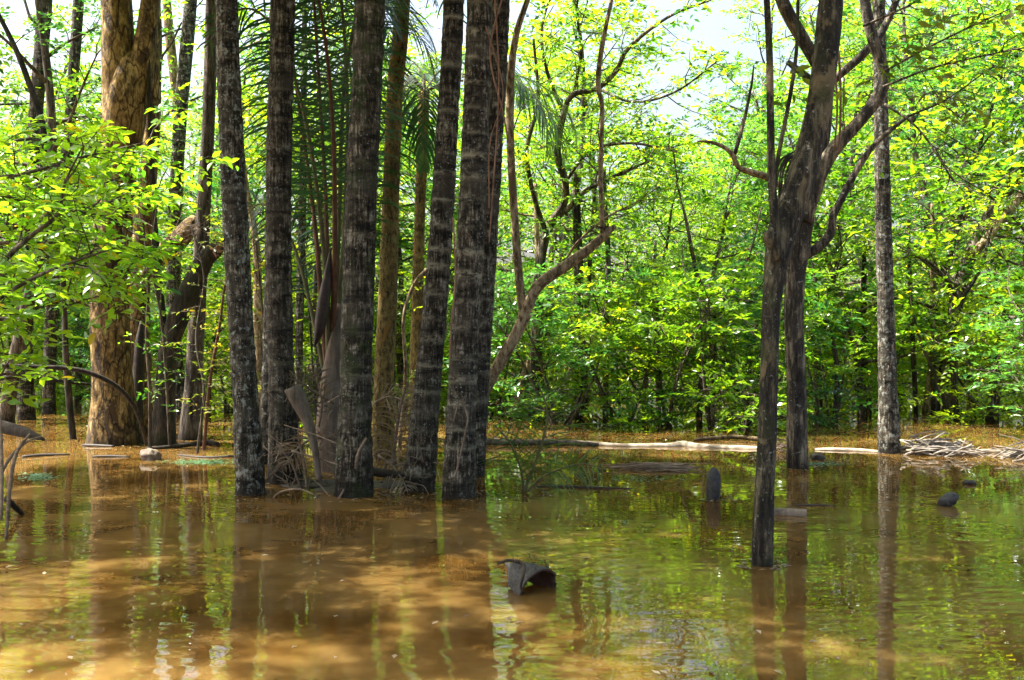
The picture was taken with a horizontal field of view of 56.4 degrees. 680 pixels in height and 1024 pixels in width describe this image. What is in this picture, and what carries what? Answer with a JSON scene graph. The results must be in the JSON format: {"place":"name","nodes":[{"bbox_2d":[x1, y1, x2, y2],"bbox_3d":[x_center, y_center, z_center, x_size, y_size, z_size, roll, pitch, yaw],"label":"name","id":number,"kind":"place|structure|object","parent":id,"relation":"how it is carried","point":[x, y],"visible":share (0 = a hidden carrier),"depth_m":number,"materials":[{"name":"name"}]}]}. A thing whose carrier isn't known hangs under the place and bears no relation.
{"place":"outdoors","nodes":[
{"label":"outdoors","id":0,"kind":"place"},
{"bbox_2d":[299,360,340,426],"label":"dead frond","id":1,"kind":"object","parent":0,"point":[320,416],"visible":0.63,"depth_m":10.43,"materials":[{"name":"plant"}]},
{"bbox_2d":[0,353,1023,679],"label":"water","id":2,"kind":"structure","parent":0,"point":[896,555],"depth_m":6.35,"materials":[{"name":"liquid"}]},
{"bbox_2d":[4,433,30,539],"bbox_3d":[-3.589,1.054,6.905,0.058,0.744,0.229,0,0,19],"label":"dead stick","id":3,"kind":"object","parent":2,"relation":"on","point":[11,474],"visible":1,"depth_m":6.85,"materials":[{"name":"wood"}]},
{"bbox_2d":[2,420,44,440],"bbox_3d":[-4.636,0.797,8.835,0.960,0.226,0.149,0,0,22],"label":"broken log","id":4,"kind":"object","parent":2,"relation":"on","point":[12,429],"visible":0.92,"depth_m":8.74,"materials":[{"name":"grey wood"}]},
{"bbox_2d":[0,13,47,176],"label":"bare sapling","id":5,"kind":"object","parent":2,"relation":"on","point":[30,86],"visible":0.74,"depth_m":7.98,"materials":[{"name":"brown plant"}]},
{"bbox_2d":[16,0,52,419],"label":"distant palm","id":6,"kind":"object","parent":2,"relation":"on","point":[25,411],"visible":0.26,"depth_m":17.89,"materials":[{"name":"brown plant"}]},
{"bbox_2d":[0,277,90,407],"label":"waterside bush","id":7,"kind":"object","parent":2,"relation":"on","point":[34,352],"visible":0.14,"depth_m":20.75,"materials":[{"name":"green plant"}]},
{"bbox_2d":[42,0,83,413],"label":"distant palm","id":8,"kind":"object","parent":2,"relation":"on","point":[49,391],"visible":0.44,"depth_m":19.41,"materials":[{"name":"brown plant"}]},
{"bbox_2d":[1,149,145,438],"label":"thin trunk","id":9,"kind":"object","parent":2,"relation":"on","point":[69,402],"visible":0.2,"depth_m":14.44,"materials":[{"name":"brown plant"}]},
{"bbox_2d":[2,364,147,443],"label":"arching branch","id":10,"kind":"object","parent":2,"relation":"on","point":[122,391],"visible":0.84,"depth_m":12.09,"materials":[{"name":"brown plant"}]},
{"bbox_2d":[0,3,167,335],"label":"broadleaf tree","id":11,"kind":"object","parent":2,"relation":"on","point":[23,107],"visible":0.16,"depth_m":19.73,"materials":[{"name":"green plant"}]},
{"bbox_2d":[0,105,186,401],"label":"broadleaf tree","id":12,"kind":"object","parent":2,"relation":"on","point":[81,363],"visible":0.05,"depth_m":23.04,"materials":[{"name":"green plant"}]},
{"bbox_2d":[33,291,159,414],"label":"waterside bush","id":13,"kind":"object","parent":2,"relation":"on","point":[73,349],"visible":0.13,"depth_m":20.86,"materials":[{"name":"green plant"}]},
{"bbox_2d":[0,0,216,393],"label":"broadleaf tree","id":14,"kind":"object","parent":2,"relation":"on","point":[58,16],"visible":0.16,"depth_m":27.64,"materials":[{"name":"green plant"}]},
{"bbox_2d":[0,0,217,421],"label":"broadleaf tree","id":15,"kind":"object","parent":2,"relation":"on","point":[7,410],"visible":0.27,"depth_m":16.86,"materials":[{"name":"green plant"}]},
{"bbox_2d":[0,72,238,407],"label":"overhanging tree","id":16,"kind":"object","parent":2,"relation":"on","point":[60,202],"visible":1,"depth_m":5.42,"materials":[{"name":"green plant"}]},
{"bbox_2d":[0,0,269,298],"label":"broadleaf tree","id":17,"kind":"object","parent":2,"relation":"on","point":[166,32],"visible":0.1,"depth_m":19.57,"materials":[{"name":"green plant"}]},
{"bbox_2d":[106,221,188,446],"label":"sapling","id":18,"kind":"object","parent":2,"relation":"on","point":[149,379],"visible":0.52,"depth_m":13.28,"materials":[{"name":"green plant"}]},
{"bbox_2d":[115,187,196,444],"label":"sapling","id":19,"kind":"object","parent":2,"relation":"on","point":[165,370],"visible":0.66,"depth_m":13.19,"materials":[{"name":"green plant"}]},
{"bbox_2d":[130,0,212,436],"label":"slim tan tree","id":20,"kind":"object","parent":2,"relation":"on","point":[182,230],"visible":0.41,"depth_m":14.80,"materials":[{"name":"brown plant"}]},
{"bbox_2d":[162,0,183,284],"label":"pale tree","id":21,"kind":"object","parent":2,"relation":"on","point":[168,24],"visible":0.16,"depth_m":20.91,"materials":[{"name":"grey plant"}]},
{"bbox_2d":[166,0,196,415],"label":"distant palm","id":22,"kind":"object","parent":2,"relation":"on","point":[187,36],"visible":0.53,"depth_m":18.89,"materials":[{"name":"brown plant"}]},
{"bbox_2d":[146,59,223,445],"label":"broken tree","id":23,"kind":"object","parent":2,"relation":"on","point":[187,298],"visible":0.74,"depth_m":13.60,"materials":[{"name":"brown plant"}]},
{"bbox_2d":[153,214,229,453],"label":"sapling","id":24,"kind":"object","parent":2,"relation":"on","point":[203,394],"visible":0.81,"depth_m":12.59,"materials":[{"name":"green plant"}]},
{"bbox_2d":[178,0,216,439],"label":"slender tree","id":25,"kind":"object","parent":2,"relation":"on","point":[189,424],"visible":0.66,"depth_m":14.38,"materials":[{"name":"brown plant"}]},
{"bbox_2d":[86,0,340,445],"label":"forked tree","id":26,"kind":"object","parent":2,"relation":"on","point":[127,53],"visible":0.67,"depth_m":13.64,"materials":[{"name":"beige plant"}]},
{"bbox_2d":[177,215,260,449],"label":"sapling","id":27,"kind":"object","parent":2,"relation":"on","point":[213,356],"visible":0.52,"depth_m":12.98,"materials":[{"name":"green plant"}]},
{"bbox_2d":[152,284,312,411],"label":"waterside bush","id":28,"kind":"object","parent":2,"relation":"on","point":[226,406],"visible":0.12,"depth_m":19.80,"materials":[{"name":"green plant"}]},
{"bbox_2d":[164,6,313,383],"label":"broadleaf tree","id":29,"kind":"object","parent":2,"relation":"on","point":[215,210],"visible":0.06,"depth_m":27.69,"materials":[{"name":"green plant"}]},
{"bbox_2d":[160,0,331,414],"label":"pale tree","id":30,"kind":"object","parent":2,"relation":"on","point":[258,329],"visible":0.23,"depth_m":17.44,"materials":[{"name":"brown plant"}]},
{"bbox_2d":[79,104,426,404],"bbox_3d":[-6.037,-1.818,21.548,6.991,7.333,6.704,0,0,-26],"label":"broadleaf tree","id":31,"kind":"object","parent":2,"relation":"on","point":[251,181],"visible":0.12,"depth_m":21.81,"materials":[{"name":"green plant"}]},
{"bbox_2d":[133,65,430,403],"bbox_3d":[-4.783,-1.674,19.337,6.412,7.014,6.687,0,0,-2],"label":"broadleaf tree","id":32,"kind":"object","parent":2,"relation":"on","point":[215,222],"visible":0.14,"depth_m":18.67,"materials":[{"name":"green plant"}]},
{"bbox_2d":[152,61,414,384],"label":"broadleaf tree","id":33,"kind":"object","parent":2,"relation":"on","point":[308,236],"visible":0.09,"depth_m":21.03,"materials":[{"name":"green plant"}]},
{"bbox_2d":[181,0,389,419],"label":"distant palm","id":34,"kind":"object","parent":2,"relation":"on","point":[299,325],"visible":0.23,"depth_m":17.94,"materials":[{"name":"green plant"}]},
{"bbox_2d":[151,1,427,312],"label":"broadleaf tree","id":35,"kind":"object","parent":2,"relation":"on","point":[242,56],"visible":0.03,"depth_m":23.85,"materials":[{"name":"green plant"}]},
{"bbox_2d":[292,234,331,429],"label":"sapling","id":36,"kind":"object","parent":2,"relation":"on","point":[311,346],"visible":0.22,"depth_m":11.79,"materials":[{"name":"green plant"}]},
{"bbox_2d":[195,0,466,471],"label":"young palm","id":37,"kind":"object","parent":2,"relation":"on","point":[326,323],"visible":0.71,"depth_m":10.87,"materials":[{"name":"plant"}]},
{"bbox_2d":[281,479,402,492],"bbox_3d":[-1.473,1.496,9.675,2.452,0.068,1.165,0,0,0],"label":"mud mound","id":38,"kind":"object","parent":2,"relation":"on","point":[327,487],"visible":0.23,"depth_m":9.78,"materials":[{"name":"brown soil"}]},
{"bbox_2d":[214,0,265,495],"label":"palm tree","id":39,"kind":"object","parent":38,"relation":"on","point":[248,448],"visible":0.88,"depth_m":9.22,"materials":[{"name":"grey plant"}]},
{"bbox_2d":[260,0,302,484],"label":"palm tree","id":40,"kind":"object","parent":38,"relation":"on","point":[279,145],"visible":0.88,"depth_m":9.95,"materials":[{"name":"grey plant"}]},
{"bbox_2d":[246,357,444,495],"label":"leaf litter","id":41,"kind":"object","parent":38,"relation":"on","point":[326,464],"visible":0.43,"depth_m":9.49,"materials":[{"name":"plant"}]},
{"bbox_2d":[285,384,321,479],"bbox_3d":[-2.005,0.881,9.170,0.353,0.920,0.201,0,0,0],"label":"dead leaf base","id":42,"kind":"object","parent":41,"relation":"on","point":[297,397],"visible":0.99,"depth_m":9.12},
{"bbox_2d":[271,428,336,472],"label":"dead frond","id":43,"kind":"object","parent":41,"relation":"on","point":[297,448],"visible":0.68,"depth_m":9.45,"materials":[{"name":"plant"}]},
{"bbox_2d":[286,362,334,411],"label":"dead frond","id":44,"kind":"object","parent":41,"relation":"on","point":[317,393],"visible":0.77,"depth_m":10.08,"materials":[{"name":"plant"}]},
{"bbox_2d":[332,0,389,498],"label":"palm tree","id":45,"kind":"object","parent":38,"relation":"on","point":[354,419],"visible":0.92,"depth_m":9.09,"materials":[{"name":"grey plant"}]},
{"bbox_2d":[371,381,412,479],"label":"dead frond","id":46,"kind":"object","parent":38,"relation":"on","point":[400,406],"visible":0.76,"depth_m":9.97,"materials":[{"name":"plant"}]},
{"bbox_2d":[403,0,464,492],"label":"palm tree","id":47,"kind":"object","parent":38,"relation":"on","point":[423,422],"visible":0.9,"depth_m":9.44,"materials":[{"name":"grey plant"}]},
{"bbox_2d":[441,0,494,498],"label":"palm tree","id":48,"kind":"object","parent":38,"relation":"on","point":[463,369],"visible":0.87,"depth_m":9.05,"materials":[{"name":"grey plant"}]},
{"bbox_2d":[260,0,440,463],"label":"arching palm","id":49,"kind":"object","parent":2,"relation":"on","point":[264,414],"visible":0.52,"depth_m":11.54,"materials":[{"name":"green plant"}]},
{"bbox_2d":[303,301,450,407],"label":"waterside bush","id":50,"kind":"object","parent":2,"relation":"on","point":[401,350],"visible":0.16,"depth_m":19.99,"materials":[{"name":"green plant"}]},
{"bbox_2d":[256,0,509,318],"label":"broadleaf tree","id":51,"kind":"object","parent":2,"relation":"on","point":[426,72],"visible":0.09,"depth_m":24.80,"materials":[{"name":"green plant"}]},
{"bbox_2d":[372,0,409,460],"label":"smooth trunk tree","id":52,"kind":"object","parent":2,"relation":"on","point":[386,315],"visible":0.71,"depth_m":11.86,"materials":[{"name":"grey plant"}]},
{"bbox_2d":[373,254,453,450],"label":"sapling","id":53,"kind":"object","parent":2,"relation":"on","point":[404,310],"visible":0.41,"depth_m":12.78,"materials":[{"name":"green plant"}]},
{"bbox_2d":[256,37,579,422],"bbox_3d":[-1.340,-1.389,14.288,4.714,6.381,4.549,0,0,0],"label":"background palm","id":54,"kind":"object","parent":2,"relation":"on","point":[422,154],"visible":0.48,"depth_m":14.12,"materials":[{"name":"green plant"}]},
{"bbox_2d":[293,27,565,409],"bbox_3d":[-1.833,-2.096,19.956,5.820,7.861,5.864,0,0,-11],"label":"broadleaf tree","id":55,"kind":"object","parent":2,"relation":"on","point":[399,356],"visible":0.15,"depth_m":20.02,"materials":[{"name":"green plant"}]},
{"bbox_2d":[308,87,623,362],"bbox_3d":[-0.725,-1.674,20.500,6.412,7.014,6.687,0,0,-39],"label":"broadleaf tree","id":56,"kind":"object","parent":2,"relation":"on","point":[428,197],"visible":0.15,"depth_m":19.62,"materials":[{"name":"green plant"}]},
{"bbox_2d":[394,288,566,417],"bbox_3d":[-0.187,0.440,19.153,3.864,3.572,3.634,0,0,-26],"label":"waterside bush","id":57,"kind":"object","parent":2,"relation":"on","point":[513,358],"visible":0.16,"depth_m":19.32,"materials":[{"name":"green plant"}]},
{"bbox_2d":[475,0,509,476],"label":"palm tree","id":58,"kind":"object","parent":2,"relation":"on","point":[486,313],"visible":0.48,"depth_m":10.48,"materials":[{"name":"grey plant"}]},
{"bbox_2d":[489,0,499,242],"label":"hanging vine","id":59,"kind":"object","parent":58,"relation":"hanging from","point":[497,119],"visible":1,"depth_m":8.92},
{"bbox_2d":[7,440,998,673],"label":"floating leaves","id":60,"kind":"object","parent":2,"relation":"on","point":[465,615],"depth_m":7.14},
{"bbox_2d":[497,552,556,594],"bbox_3d":[0.098,1.417,5.726,0.332,0.283,0.387,0,0,7],"label":"floating husk","id":61,"kind":"object","parent":2,"relation":"on","point":[521,574],"visible":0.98,"depth_m":5.71,"materials":[{"name":"grey plant"}]},
{"bbox_2d":[428,169,643,415],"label":"leaning sapling","id":62,"kind":"object","parent":2,"relation":"on","point":[537,232],"visible":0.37,"depth_m":18.55,"materials":[{"name":"green plant"}]},
{"bbox_2d":[486,438,598,446],"bbox_3d":[0.313,1.476,13.598,1.837,0.141,0.255,0,0,10],"label":"floating log","id":63,"kind":"object","parent":2,"relation":"on","point":[531,442],"visible":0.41,"depth_m":13.54,"materials":[{"name":"wood"}]},
{"bbox_2d":[402,0,685,384],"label":"broadleaf tree","id":64,"kind":"object","parent":2,"relation":"on","point":[636,52],"visible":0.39,"depth_m":23.24,"materials":[{"name":"green plant"}]},
{"bbox_2d":[478,377,612,495],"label":"palm seedling","id":65,"kind":"object","parent":2,"relation":"on","point":[525,489],"visible":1,"depth_m":9.23,"materials":[{"name":"plant"}]},
{"bbox_2d":[437,0,690,395],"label":"leaning tree","id":66,"kind":"object","parent":2,"relation":"on","point":[536,288],"visible":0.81,"depth_m":11.95,"materials":[{"name":"brown plant"}]},
{"bbox_2d":[443,239,694,426],"bbox_3d":[0.835,0.263,17.252,4.508,4.167,4.239,0,0,0],"label":"waterside bush","id":67,"kind":"object","parent":2,"relation":"on","point":[572,414],"visible":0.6,"depth_m":16.61,"materials":[{"name":"green plant"}]},
{"bbox_2d":[573,174,582,420],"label":"sapling","id":68,"kind":"object","parent":2,"relation":"on","point":[576,236],"visible":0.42,"depth_m":17.73,"materials":[{"name":"brown plant"}]},
{"bbox_2d":[492,54,718,410],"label":"broadleaf tree","id":69,"kind":"object","parent":2,"relation":"on","point":[571,197],"visible":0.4,"depth_m":18.88,"materials":[{"name":"green plant"}]},
{"bbox_2d":[602,167,610,417],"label":"sapling","id":70,"kind":"object","parent":2,"relation":"on","point":[607,264],"visible":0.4,"depth_m":18.46,"materials":[{"name":"brown plant"}]},
{"bbox_2d":[500,114,766,407],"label":"broadleaf tree","id":71,"kind":"object","parent":2,"relation":"on","point":[616,151],"visible":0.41,"depth_m":19.69,"materials":[{"name":"green plant"}]},
{"bbox_2d":[491,260,786,432],"bbox_3d":[2.088,0.386,16.685,3.860,3.613,4.618,0,0,-33],"label":"waterside bush","id":72,"kind":"object","parent":2,"relation":"on","point":[594,315],"visible":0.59,"depth_m":16.69,"materials":[{"name":"green plant"}]},
{"bbox_2d":[501,0,777,419],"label":"crooked tree","id":73,"kind":"object","parent":2,"relation":"on","point":[562,209],"visible":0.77,"depth_m":16.89,"materials":[{"name":"green plant"}]},
{"bbox_2d":[599,461,711,471],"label":"floating dead frond","id":74,"kind":"object","parent":2,"relation":"on","point":[662,466],"visible":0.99,"depth_m":11.01,"materials":[{"name":"plant"}]},
{"bbox_2d":[576,440,756,448],"bbox_3d":[2.200,1.510,13.474,2.833,0.161,0.401,0,0,16],"label":"floating log","id":75,"kind":"object","parent":2,"relation":"on","point":[683,443],"visible":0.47,"depth_m":13.43,"materials":[{"name":"brown wood"}]},
{"bbox_2d":[564,246,786,432],"bbox_3d":[2.342,0.322,16.320,4.037,3.969,4.293,0,0,-25],"label":"waterside bush","id":76,"kind":"object","parent":2,"relation":"on","point":[619,422],"visible":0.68,"depth_m":16.02,"materials":[{"name":"green plant"}]},
{"bbox_2d":[593,101,817,415],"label":"broadleaf tree","id":77,"kind":"object","parent":2,"relation":"on","point":[760,165],"visible":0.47,"depth_m":18.83,"materials":[{"name":"green plant"}]},
{"bbox_2d":[706,467,720,499],"bbox_3d":[1.902,1.404,9.017,0.138,0.402,0.144,0,0,15],"label":"upright stump","id":78,"kind":"object","parent":2,"relation":"on","point":[713,486],"visible":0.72,"depth_m":8.97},
{"bbox_2d":[621,240,835,432],"bbox_3d":[3.655,0.285,16.302,4.212,3.941,5.038,0,0,32],"label":"waterside bush","id":79,"kind":"object","parent":2,"relation":"on","point":[707,370],"visible":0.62,"depth_m":15.62,"materials":[{"name":"green plant"}]},
{"bbox_2d":[647,229,877,428],"bbox_3d":[4.798,0.204,16.991,4.441,4.366,4.722,0,0,41],"label":"waterside bush","id":80,"kind":"object","parent":2,"relation":"on","point":[757,313],"visible":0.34,"depth_m":16.62,"materials":[{"name":"green plant"}]},
{"bbox_2d":[629,124,939,406],"bbox_3d":[6.221,-1.530,21.271,6.383,6.695,6.121,0,0,-38],"label":"broadleaf tree","id":81,"kind":"object","parent":2,"relation":"on","point":[737,222],"visible":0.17,"depth_m":21.56,"materials":[{"name":"green plant"}]},
{"bbox_2d":[642,50,928,407],"bbox_3d":[5.987,-2.423,20.814,6.397,8.575,6.349,0,0,18],"label":"broadleaf tree","id":82,"kind":"object","parent":2,"relation":"on","point":[777,94],"visible":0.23,"depth_m":20.75,"materials":[{"name":"green plant"}]},
{"bbox_2d":[751,0,843,566],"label":"dark tree","id":83,"kind":"object","parent":2,"relation":"on","point":[788,208],"visible":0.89,"depth_m":6.43,"materials":[{"name":"grey plant"}]},
{"bbox_2d":[697,267,927,421],"bbox_3d":[5.548,0.437,17.681,4.408,3.449,3.685,0,0,8],"label":"waterside bush","id":84,"kind":"object","parent":2,"relation":"on","point":[824,371],"visible":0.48,"depth_m":17.54,"materials":[{"name":"green plant"}]},
{"bbox_2d":[811,261,839,421],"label":"sapling","id":85,"kind":"object","parent":2,"relation":"on","point":[836,361],"visible":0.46,"depth_m":17.46,"materials":[{"name":"brown plant"}]},
{"bbox_2d":[670,61,1011,415],"bbox_3d":[6.743,-1.818,20.049,6.991,7.333,6.704,0,0,28],"label":"broadleaf tree","id":86,"kind":"object","parent":2,"relation":"on","point":[847,170],"visible":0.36,"depth_m":18.66,"materials":[{"name":"green plant"}]},
{"bbox_2d":[666,0,1023,468],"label":"grey limbed tree","id":87,"kind":"object","parent":2,"relation":"on","point":[802,253],"visible":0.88,"depth_m":11.10,"materials":[{"name":"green plant"}]},
{"bbox_2d":[684,0,1010,385],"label":"broadleaf tree","id":88,"kind":"object","parent":2,"relation":"on","point":[811,32],"visible":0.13,"depth_m":26.13,"materials":[{"name":"green plant"}]},
{"bbox_2d":[783,270,960,413],"bbox_3d":[7.486,0.322,20.855,4.293,3.969,4.037,0,0,-34],"label":"waterside bush","id":89,"kind":"object","parent":2,"relation":"on","point":[905,366],"visible":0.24,"depth_m":20.27,"materials":[{"name":"green plant"}]},
{"bbox_2d":[740,0,1013,396],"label":"broadleaf tree","id":90,"kind":"object","parent":2,"relation":"on","point":[851,158],"visible":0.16,"depth_m":25.88,"materials":[{"name":"green plant"}]},
{"bbox_2d":[871,0,901,453],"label":"palm tree","id":91,"kind":"object","parent":2,"relation":"on","point":[888,434],"visible":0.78,"depth_m":12.61,"materials":[{"name":"grey plant"}]},
{"bbox_2d":[798,0,1023,402],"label":"broadleaf tree","id":92,"kind":"object","parent":2,"relation":"on","point":[853,33],"visible":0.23,"depth_m":23.18,"materials":[{"name":"green plant"}]},
{"bbox_2d":[907,220,918,415],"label":"sapling","id":93,"kind":"object","parent":2,"relation":"on","point":[914,382],"visible":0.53,"depth_m":18.96,"materials":[{"name":"brown plant"}]},
{"bbox_2d":[806,0,1023,413],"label":"broadleaf tree","id":94,"kind":"object","parent":2,"relation":"on","point":[960,216],"visible":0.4,"depth_m":18.48,"materials":[{"name":"green plant"}]},
{"bbox_2d":[815,1,1023,419],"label":"broadleaf tree","id":95,"kind":"object","parent":2,"relation":"on","point":[971,129],"visible":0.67,"depth_m":17.25,"materials":[{"name":"green plant"}]},
{"bbox_2d":[834,11,1023,395],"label":"broadleaf tree","id":96,"kind":"object","parent":2,"relation":"on","point":[990,221],"visible":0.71,"depth_m":17.08,"materials":[{"name":"green plant"}]},
{"bbox_2d":[921,203,936,413],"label":"sapling","id":97,"kind":"object","parent":2,"relation":"on","point":[926,406],"visible":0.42,"depth_m":19.45,"materials":[{"name":"brown plant"}]},
{"bbox_2d":[899,431,976,456],"bbox_3d":[5.558,1.368,12.572,0.950,0.346,0.854,0,0,0],"label":"driftwood heap","id":98,"kind":"object","parent":2,"relation":"on","point":[932,447],"visible":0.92,"depth_m":12.43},
{"bbox_2d":[864,132,1023,419],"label":"leaning right tree","id":99,"kind":"object","parent":2,"relation":"on","point":[977,244],"visible":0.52,"depth_m":17.87,"materials":[{"name":"green plant"}]},
{"bbox_2d":[895,252,1023,424],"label":"waterside bush","id":100,"kind":"object","parent":2,"relation":"on","point":[996,411],"visible":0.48,"depth_m":17.40,"materials":[{"name":"green plant"}]},
{"bbox_2d":[897,0,1023,357],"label":"broadleaf tree","id":101,"kind":"object","parent":2,"relation":"on","point":[991,10],"visible":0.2,"depth_m":20.39,"materials":[{"name":"green plant"}]},
{"bbox_2d":[950,227,992,421],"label":"sapling","id":102,"kind":"object","parent":2,"relation":"on","point":[964,295],"visible":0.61,"depth_m":17.47,"materials":[{"name":"brown plant"}]},
{"bbox_2d":[944,266,1023,415],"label":"waterside bush","id":103,"kind":"object","parent":2,"relation":"on","point":[1017,323],"visible":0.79,"depth_m":14.75,"materials":[{"name":"green plant"}]},
{"bbox_2d":[981,434,1023,461],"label":"brush pile","id":104,"kind":"object","parent":2,"relation":"on","point":[1013,454],"visible":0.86,"depth_m":12.10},
{"bbox_2d":[0,0,1023,405],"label":"forest","id":105,"kind":"object","parent":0,"point":[566,90],"visible":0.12,"depth_m":30.78,"materials":[{"name":"green plant"}]},
{"bbox_2d":[0,0,1023,352],"label":"sky","id":106,"kind":"structure","parent":0,"point":[706,29],"materials":[{"name":"white"}]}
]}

